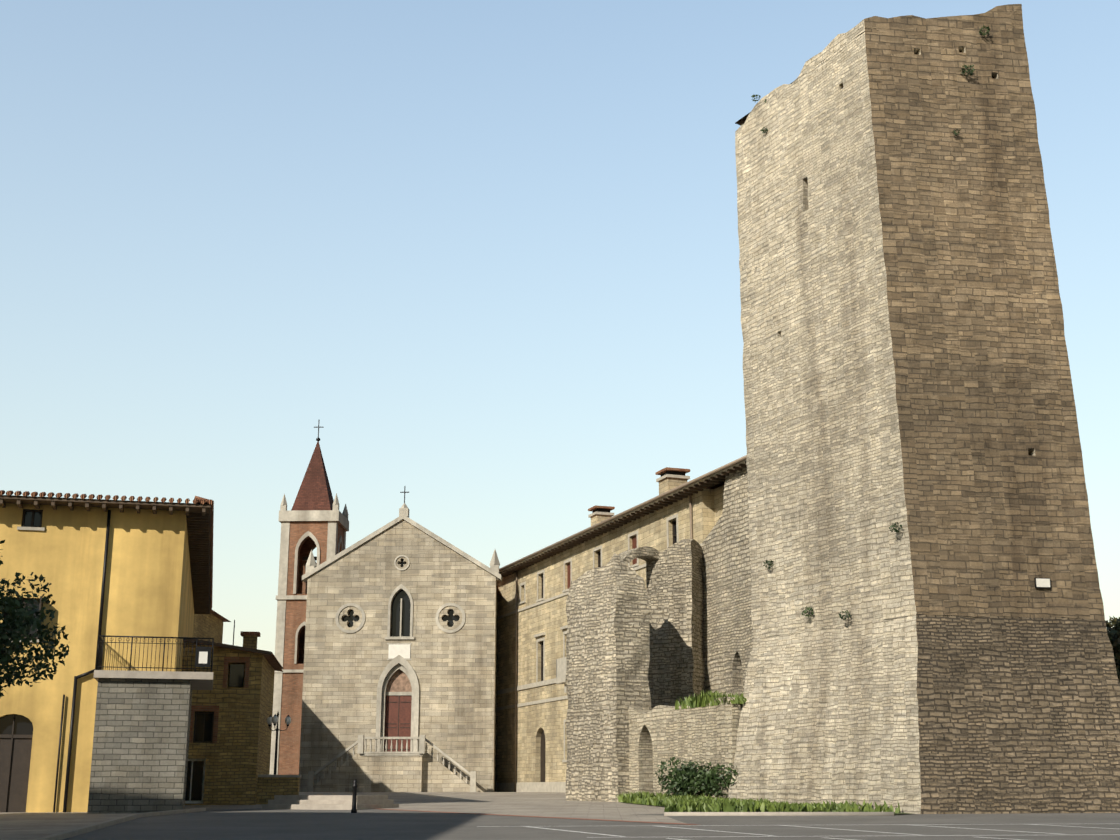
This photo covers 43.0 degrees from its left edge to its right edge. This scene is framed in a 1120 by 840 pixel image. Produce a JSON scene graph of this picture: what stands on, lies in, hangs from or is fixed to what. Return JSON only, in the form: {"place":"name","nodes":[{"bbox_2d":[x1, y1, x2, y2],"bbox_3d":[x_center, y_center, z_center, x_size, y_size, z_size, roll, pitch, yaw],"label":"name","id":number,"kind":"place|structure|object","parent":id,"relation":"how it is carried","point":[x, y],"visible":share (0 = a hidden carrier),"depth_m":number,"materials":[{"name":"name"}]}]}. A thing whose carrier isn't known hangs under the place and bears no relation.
{"place":"outdoors","nodes":[
{"label":"outdoors","id":0,"kind":"place"},
{"bbox_2d":[0,792,696,839],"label":"square paving","id":1,"kind":"structure","parent":0,"point":[38,825],"depth_m":42.77,"materials":[{"name":"stone"}]},
{"bbox_2d":[0,540,69,697],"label":"tree","id":2,"kind":"object","parent":1,"relation":"on","point":[18,612],"visible":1,"depth_m":25.01,"materials":[{"name":"green plant"}]},
{"bbox_2d":[193,609,230,642],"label":"houses","id":3,"kind":"structure","parent":1,"relation":"on","point":[210,625],"depth_m":80.16,"materials":[{"name":"stone"}]},
{"bbox_2d":[269,420,348,774],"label":"bell tower","id":4,"kind":"structure","parent":1,"relation":"on","point":[314,517],"depth_m":99.26,"materials":[{"name":"brick"}]},
{"bbox_2d":[262,795,398,809],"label":"steps","id":5,"kind":"structure","parent":1,"relation":"on","point":[325,802],"depth_m":45.52,"materials":[{"name":"stone"}]},
{"bbox_2d":[299,486,501,791],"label":"church","id":6,"kind":"structure","parent":1,"relation":"on","point":[399,693],"depth_m":84.30,"materials":[{"name":"stone"}]},
{"bbox_2d":[496,455,746,791],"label":"palazzo","id":7,"kind":"structure","parent":1,"relation":"on","point":[531,734],"depth_m":80.73,"materials":[{"name":"stone"}]},
{"bbox_2d":[565,539,705,801],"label":"ruined walls","id":8,"kind":"structure","parent":1,"relation":"on","point":[632,642],"depth_m":57.53,"materials":[{"name":"beige stone"}]},
{"bbox_2d":[0,0,1119,655],"label":"sky","id":9,"kind":"structure","parent":0,"point":[491,247],"materials":[{"name":"blue"}]},
{"bbox_2d":[63,808,1119,839],"bbox_3d":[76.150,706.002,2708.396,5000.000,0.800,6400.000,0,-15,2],"label":"ground","id":10,"kind":"structure","parent":0,"point":[283,824],"depth_m":31.29,"materials":[{"name":"grey asphalt"}]},
{"bbox_2d":[0,490,213,813],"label":"yellow house","id":11,"kind":"structure","parent":10,"relation":"on","point":[99,723],"depth_m":43.47,"materials":[{"name":"paint"}]},
{"bbox_2d":[181,620,282,804],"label":"stone house","id":12,"kind":"structure","parent":10,"relation":"on","point":[229,751],"depth_m":51.24,"materials":[{"name":"stone"}]},
{"bbox_2d":[256,775,323,803],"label":"forecourt wall and steps","id":13,"kind":"structure","parent":10,"relation":"on","point":[269,787],"depth_m":51.57,"materials":[{"name":"stone"}]},
{"bbox_2d":[267,712,290,774],"bbox_3d":[-10.607,12.405,53.041,0.941,3.080,0.856,0,-15,2],"label":"street lamp","id":14,"kind":"object","parent":13,"relation":"on","point":[273,719],"visible":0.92,"depth_m":53.22,"materials":[{"name":"metal"}]},
{"bbox_2d":[351,779,357,812],"bbox_3d":[-6.023,11.023,41.688,0.180,0.960,0.180,0,-15,2],"label":"bollard","id":15,"kind":"object","parent":10,"relation":"on","point":[354,797],"visible":1,"depth_m":41.64,"materials":[{"name":"metal"}]},
{"bbox_2d":[628,697,742,798],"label":"wall","id":16,"kind":"structure","parent":10,"relation":"on","point":[658,734],"depth_m":52.06,"materials":[{"name":"stone"}]},
{"bbox_2d":[675,690,746,709],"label":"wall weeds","id":17,"kind":"object","parent":16,"relation":"on","point":[706,699],"depth_m":50.65,"materials":[{"name":"green plant"}]},
{"bbox_2d":[701,468,753,696],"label":"stone wall","id":18,"kind":"structure","parent":10,"relation":"on","point":[728,638],"depth_m":60.10,"materials":[{"name":"beige stone"}]},
{"bbox_2d":[477,824,1119,839],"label":"parking lines","id":19,"kind":"object","parent":10,"relation":"on","point":[813,827],"visible":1,"depth_m":29.20,"materials":[{"name":"white paint"}]},
{"bbox_2d":[728,4,1119,813],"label":"tower","id":20,"kind":"structure","parent":10,"relation":"on","point":[906,364],"depth_m":45.71,"materials":[{"name":"stone"}]},
{"bbox_2d":[738,25,989,619],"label":"wall plants","id":21,"kind":"object","parent":20,"relation":"attached to","point":[956,134],"visible":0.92,"depth_m":47.67,"materials":[{"name":"green plant"}]},
{"bbox_2d":[1106,616,1119,681],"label":"tree","id":22,"kind":"object","parent":10,"relation":"on","point":[1113,633],"visible":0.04,"depth_m":73.44,"materials":[{"name":"green plant"}]},
{"bbox_2d":[616,791,911,815],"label":"verge grass","id":23,"kind":"structure","parent":0,"point":[690,803],"depth_m":39.52,"materials":[{"name":"green plant"}]},
{"bbox_2d":[655,757,738,798],"bbox_3d":[5.227,12.643,49.792,1.743,1.708,4.632,13,-19,-40],"label":"bush","id":24,"kind":"object","parent":23,"relation":"on","point":[683,777],"visible":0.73,"depth_m":49.93,"materials":[{"name":"green plant"}]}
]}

